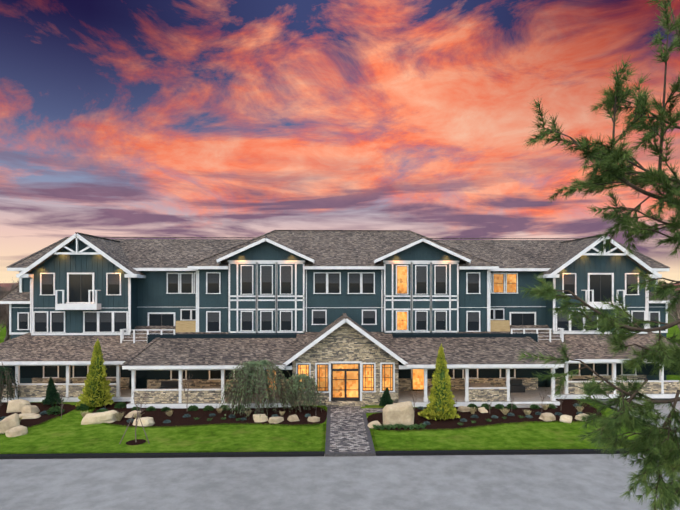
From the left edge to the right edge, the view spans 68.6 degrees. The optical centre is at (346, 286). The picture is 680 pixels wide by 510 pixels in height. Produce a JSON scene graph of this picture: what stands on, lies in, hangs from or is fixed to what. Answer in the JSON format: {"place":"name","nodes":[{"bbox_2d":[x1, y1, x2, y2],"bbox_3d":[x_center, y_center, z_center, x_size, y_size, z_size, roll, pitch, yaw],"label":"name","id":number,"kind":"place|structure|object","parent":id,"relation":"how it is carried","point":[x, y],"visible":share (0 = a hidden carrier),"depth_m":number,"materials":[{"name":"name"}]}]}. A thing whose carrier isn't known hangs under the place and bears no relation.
{"place":"outdoors","nodes":[
{"label":"outdoors","id":0,"kind":"place"},
{"bbox_2d":[11,239,665,388],"bbox_3d":[-0.361,2.117,44.363,50.800,11.920,13.320,0,0,-1],"label":"siding","id":1,"kind":"object","parent":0,"point":[148,293],"visible":0.35,"depth_m":37.95,"materials":[{"name":"wood"}]},
{"bbox_2d":[0,231,679,365],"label":"building roofs","id":2,"kind":"structure","parent":1,"relation":"on","point":[344,248],"depth_m":37.57,"materials":[{"name":"grey"}]},
{"bbox_2d":[6,230,669,365],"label":"roof ridge caps","id":3,"kind":"object","parent":2,"relation":"on","point":[344,316],"visible":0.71,"depth_m":42.10,"materials":[{"name":"grey"}]},
{"bbox_2d":[0,333,678,379],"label":"porch walls and ceilings","id":4,"kind":"structure","parent":0,"point":[79,371],"depth_m":37.36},
{"bbox_2d":[0,398,679,509],"bbox_3d":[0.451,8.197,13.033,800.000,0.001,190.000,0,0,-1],"label":"road asphalt","id":5,"kind":"structure","parent":0,"point":[530,482],"depth_m":20.71,"materials":[{"name":"grey asphalt"}]},
{"bbox_2d":[0,403,664,458],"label":"curb","id":6,"kind":"structure","parent":5,"relation":"on","point":[288,454],"depth_m":23.98,"materials":[{"name":"concrete"}]},
{"bbox_2d":[526,1,679,509],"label":"branches","id":7,"kind":"object","parent":5,"relation":"on","point":[666,325],"visible":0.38,"depth_m":7.42,"materials":[{"name":"green plant"}]},
{"bbox_2d":[517,0,679,509],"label":"pine needle brushes","id":8,"kind":"object","parent":7,"relation":"attached to","point":[667,495],"visible":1,"depth_m":7.32,"materials":[{"name":"green plant"}]},
{"bbox_2d":[0,324,679,453],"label":"lawn grass","id":9,"kind":"structure","parent":0,"point":[68,432],"depth_m":26.62,"materials":[{"name":"green plant"}]},
{"bbox_2d":[5,425,27,436],"bbox_3d":[-17.937,7.885,27.051,0.693,0.484,0.938,0,0,25],"label":"boulder","id":10,"kind":"object","parent":9,"relation":"on","point":[19,430],"visible":0.83,"depth_m":26.94,"materials":[{"name":"beige stone"}]},
{"bbox_2d":[85,352,105,406],"bbox_3d":[-16.774,5.920,33.298,1.238,4.416,1.302,0,0,-1],"label":"gold conifer","id":11,"kind":"object","parent":9,"relation":"on","point":[95,377],"visible":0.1,"depth_m":33.00,"materials":[{"name":"plant"}]},
{"bbox_2d":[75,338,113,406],"bbox_3d":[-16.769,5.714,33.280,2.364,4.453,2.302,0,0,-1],"label":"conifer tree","id":12,"kind":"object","parent":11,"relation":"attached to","point":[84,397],"visible":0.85,"depth_m":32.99,"materials":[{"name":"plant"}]},
{"bbox_2d":[0,399,603,444],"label":"mulch beds","id":13,"kind":"object","parent":9,"relation":"on","point":[178,419],"visible":0.38,"depth_m":30.78,"materials":[{"name":"brown soil"}]},
{"bbox_2d":[0,413,19,433],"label":"boulder","id":14,"kind":"object","parent":13,"relation":"on","point":[9,422],"visible":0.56,"depth_m":27.53,"materials":[{"name":"beige stone"}]},
{"bbox_2d":[0,362,20,405],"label":"weeping tree","id":15,"kind":"object","parent":13,"relation":"on","point":[4,387],"depth_m":33.44,"materials":[{"name":"green plant"}]},
{"bbox_2d":[6,399,30,412],"bbox_3d":[-21.071,7.729,32.114,1.319,0.850,0.955,0,0,-24],"label":"boulder","id":16,"kind":"object","parent":13,"relation":"on","point":[16,405],"visible":0.58,"depth_m":31.73,"materials":[{"name":"beige stone"}]},
{"bbox_2d":[19,413,40,418],"bbox_3d":[-19.516,7.968,30.520,1.404,0.294,0.806,0,0,-13],"label":"boulder","id":17,"kind":"object","parent":13,"relation":"on","point":[29,415],"visible":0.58,"depth_m":30.33,"materials":[{"name":"beige stone"}]},
{"bbox_2d":[21,405,39,413],"bbox_3d":[-20.011,7.822,31.574,0.873,0.629,0.992,0,0,8],"label":"boulder","id":18,"kind":"object","parent":13,"relation":"on","point":[30,409],"visible":0.62,"depth_m":31.25,"materials":[{"name":"beige stone"}]},
{"bbox_2d":[48,385,56,405],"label":"conifer branches","id":19,"kind":"object","parent":13,"relation":"on","point":[52,397],"visible":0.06,"depth_m":33.38,"materials":[{"name":"green plant"}]},
{"bbox_2d":[42,377,63,404],"bbox_3d":[-19.782,7.007,33.543,1.143,1.868,1.088,0,0,-10],"label":"conifer shrub","id":20,"kind":"object","parent":19,"relation":"attached to","point":[56,393],"visible":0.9,"depth_m":33.35,"materials":[{"name":"green plant"}]},
{"bbox_2d":[81,410,117,424],"bbox_3d":[-14.729,7.774,29.674,2.168,0.731,1.004,0,0,-10],"label":"boulder","id":21,"kind":"object","parent":13,"relation":"on","point":[101,417],"visible":0.81,"depth_m":29.30,"materials":[{"name":"beige stone"}]},
{"bbox_2d":[125,410,140,417],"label":"boulder","id":22,"kind":"object","parent":13,"relation":"on","point":[129,414],"visible":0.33,"depth_m":30.54,"materials":[{"name":"beige stone"}]},
{"bbox_2d":[133,417,154,426],"bbox_3d":[-11.821,7.876,29.012,1.371,0.509,0.758,0,0,16],"label":"boulder","id":23,"kind":"object","parent":13,"relation":"on","point":[147,421],"visible":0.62,"depth_m":28.72,"materials":[{"name":"beige stone"}]},
{"bbox_2d":[215,356,295,417],"bbox_3d":[-5.619,6.239,31.733,5.170,3.796,5.105,0,0,-1],"label":"weeping tree","id":24,"kind":"object","parent":13,"relation":"on","point":[258,395],"visible":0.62,"depth_m":31.11,"materials":[{"name":"green plant"}]},
{"bbox_2d":[253,414,267,421],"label":"boulder","id":25,"kind":"object","parent":13,"relation":"on","point":[259,418],"visible":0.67,"depth_m":29.47,"materials":[{"name":"beige stone"}]},
{"bbox_2d":[268,417,283,423],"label":"boulder","id":26,"kind":"object","parent":13,"relation":"on","point":[275,420],"visible":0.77,"depth_m":29.22,"materials":[{"name":"beige stone"}]},
{"bbox_2d":[50,405,514,411],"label":"boxwoods","id":27,"kind":"object","parent":13,"relation":"on","point":[240,408],"visible":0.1,"depth_m":32.39,"materials":[{"name":"green plant"}]},
{"bbox_2d":[0,403,582,424],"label":"plants","id":28,"kind":"object","parent":13,"relation":"on","point":[308,415],"visible":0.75,"depth_m":30.47,"materials":[{"name":"plant"}]},
{"bbox_2d":[287,414,299,421],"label":"boulder","id":29,"kind":"object","parent":13,"relation":"on","point":[292,418],"visible":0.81,"depth_m":29.64,"materials":[{"name":"beige stone"}]},
{"bbox_2d":[46,402,555,414],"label":"shrubs","id":30,"kind":"object","parent":13,"relation":"on","point":[211,407],"visible":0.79,"depth_m":32.29,"materials":[{"name":"plant"}]},
{"bbox_2d":[19,403,583,420],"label":"shrubs","id":31,"kind":"object","parent":13,"relation":"on","point":[471,410],"visible":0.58,"depth_m":30.89,"materials":[{"name":"green plant"}]},
{"bbox_2d":[280,370,324,411],"bbox_3d":[-2.833,6.775,32.132,2.830,2.731,2.900,0,0,-1],"label":"weeping tree","id":32,"kind":"object","parent":13,"relation":"on","point":[306,395],"visible":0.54,"depth_m":31.61,"materials":[{"name":"green plant"}]},
{"bbox_2d":[308,416,319,421],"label":"boulder","id":33,"kind":"object","parent":13,"relation":"on","point":[314,419],"visible":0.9,"depth_m":29.61,"materials":[{"name":"beige stone"}]},
{"bbox_2d":[194,416,524,429],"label":"ground cover plants","id":34,"kind":"object","parent":13,"relation":"on","point":[400,426],"visible":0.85,"depth_m":28.12,"materials":[{"name":"plant"}]},
{"bbox_2d":[368,420,380,427],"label":"boulder","id":35,"kind":"object","parent":13,"relation":"on","point":[377,423],"visible":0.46,"depth_m":28.57,"materials":[{"name":"beige stone"}]},
{"bbox_2d":[383,401,413,425],"bbox_3d":[3.017,7.481,29.164,1.978,1.418,1.086,0,0,-13],"label":"boulder","id":36,"kind":"object","parent":13,"relation":"on","point":[399,412],"visible":0.79,"depth_m":28.78,"materials":[{"name":"beige stone"}]},
{"bbox_2d":[431,357,450,417],"bbox_3d":[5.708,5.920,30.172,1.179,4.415,1.240,0,0,-1],"label":"gold conifer","id":37,"kind":"object","parent":13,"relation":"on","point":[442,375],"visible":0.23,"depth_m":29.79,"materials":[{"name":"plant"}]},
{"bbox_2d":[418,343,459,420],"bbox_3d":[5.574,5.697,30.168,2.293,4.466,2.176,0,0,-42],"label":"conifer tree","id":38,"kind":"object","parent":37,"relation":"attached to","point":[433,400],"visible":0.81,"depth_m":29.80,"materials":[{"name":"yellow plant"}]},
{"bbox_2d":[457,406,469,411],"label":"boulder","id":39,"kind":"object","parent":13,"relation":"on","point":[463,409],"visible":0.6,"depth_m":31.80,"materials":[{"name":"beige stone"}]},
{"bbox_2d":[478,407,487,412],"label":"boulder","id":40,"kind":"object","parent":13,"relation":"on","point":[482,410],"visible":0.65,"depth_m":31.70,"materials":[{"name":"beige stone"}]},
{"bbox_2d":[539,412,555,421],"bbox_3d":[12.101,7.889,30.039,0.914,0.476,0.708,0,0,-13],"label":"boulder","id":41,"kind":"object","parent":13,"relation":"on","point":[546,416],"visible":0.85,"depth_m":29.79,"materials":[{"name":"beige stone"}]},
{"bbox_2d":[559,415,571,422],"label":"boulder","id":42,"kind":"object","parent":13,"relation":"on","point":[566,418],"visible":0.85,"depth_m":29.56,"materials":[{"name":"beige stone"}]},
{"bbox_2d":[575,413,587,420],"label":"boulder","id":43,"kind":"object","parent":13,"relation":"on","point":[579,417],"visible":0.42,"depth_m":29.94,"materials":[{"name":"beige stone"}]},
{"bbox_2d":[0,403,607,453],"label":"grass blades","id":44,"kind":"object","parent":9,"relation":"on","point":[323,439],"visible":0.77,"depth_m":24.75,"materials":[{"name":"green plant"}]},
{"bbox_2d":[55,375,564,443],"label":"tree trunks","id":45,"kind":"object","parent":9,"relation":"on","point":[140,407],"visible":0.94,"depth_m":30.32,"materials":[{"name":"brown wood"}]},
{"bbox_2d":[0,234,679,407],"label":"building trim","id":46,"kind":"structure","parent":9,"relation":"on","point":[129,275],"depth_m":37.43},
{"bbox_2d":[3,383,656,407],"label":"porch decks","id":47,"kind":"object","parent":46,"relation":"attached to","point":[526,396],"visible":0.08,"depth_m":35.15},
{"bbox_2d":[19,266,657,321],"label":"windows","id":48,"kind":"structure","parent":46,"relation":"attached to","point":[266,277],"depth_m":37.85,"materials":[{"name":"white glass"}]},
{"bbox_2d":[19,275,657,378],"bbox_3d":[-0.203,2.967,38.262,49.444,7.664,2.526,0,0,-1],"label":"window glass","id":49,"kind":"object","parent":46,"relation":"attached to","point":[86,286],"visible":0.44,"depth_m":37.88,"materials":[{"name":"black glass"}]},
{"bbox_2d":[19,266,658,400],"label":"window frames","id":50,"kind":"structure","parent":46,"relation":"attached to","point":[516,386],"depth_m":37.05,"materials":[{"name":"white wood"}]},
{"bbox_2d":[176,320,509,331],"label":"cedar screens","id":51,"kind":"object","parent":46,"relation":"attached to","point":[495,325],"visible":0.43,"depth_m":38.05,"materials":[{"name":"brown wood"}]},
{"bbox_2d":[268,266,515,396],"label":"lit windows","id":52,"kind":"structure","parent":46,"relation":"attached to","point":[352,385],"depth_m":33.87,"materials":[{"name":"yellow glass"}]},
{"bbox_2d":[325,406,375,456],"bbox_3d":[0.044,8.121,28.743,2.440,0.152,9.470,0,0,-1],"label":"walk border","id":53,"kind":"object","parent":9,"relation":"on","point":[328,453],"visible":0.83,"depth_m":25.18,"materials":[{"name":"grey concrete"}]},
{"bbox_2d":[330,406,382,451],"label":"walk pavers","id":54,"kind":"object","parent":9,"relation":"on","point":[348,433],"visible":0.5,"depth_m":28.02,"materials":[{"name":"grey stone"}]},
{"bbox_2d":[0,283,679,289],"bbox_3d":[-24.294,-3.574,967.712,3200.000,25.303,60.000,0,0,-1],"label":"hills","id":55,"kind":"structure","parent":0,"point":[3,284],"depth_m":970.58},
{"bbox_2d":[0,0,679,282],"label":"sky","id":56,"kind":"structure","parent":0,"point":[119,118],"materials":[{"name":"orange"}]},
{"bbox_2d":[2,322,679,406],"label":"stone wall","id":57,"kind":"structure","parent":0,"point":[345,341],"depth_m":33.88,"materials":[{"name":"beige stone"}]},
{"bbox_2d":[2,290,679,453],"bbox_3d":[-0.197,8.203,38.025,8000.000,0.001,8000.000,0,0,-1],"label":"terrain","id":58,"kind":"structure","parent":0,"point":[670,318],"depth_m":130.56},
{"bbox_2d":[0,277,679,341],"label":"bare woodland","id":59,"kind":"object","parent":58,"relation":"on","point":[4,312],"visible":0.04,"depth_m":47.29,"materials":[{"name":"plant"}]},
{"bbox_2d":[379,387,393,406],"bbox_3d":[2.591,7.378,32.882,1.004,1.499,1.066,0,0,-1],"label":"dwarf spruce","id":60,"kind":"object","parent":58,"relation":"on","point":[384,398],"depth_m":32.71,"materials":[{"name":"green plant"}]}
]}

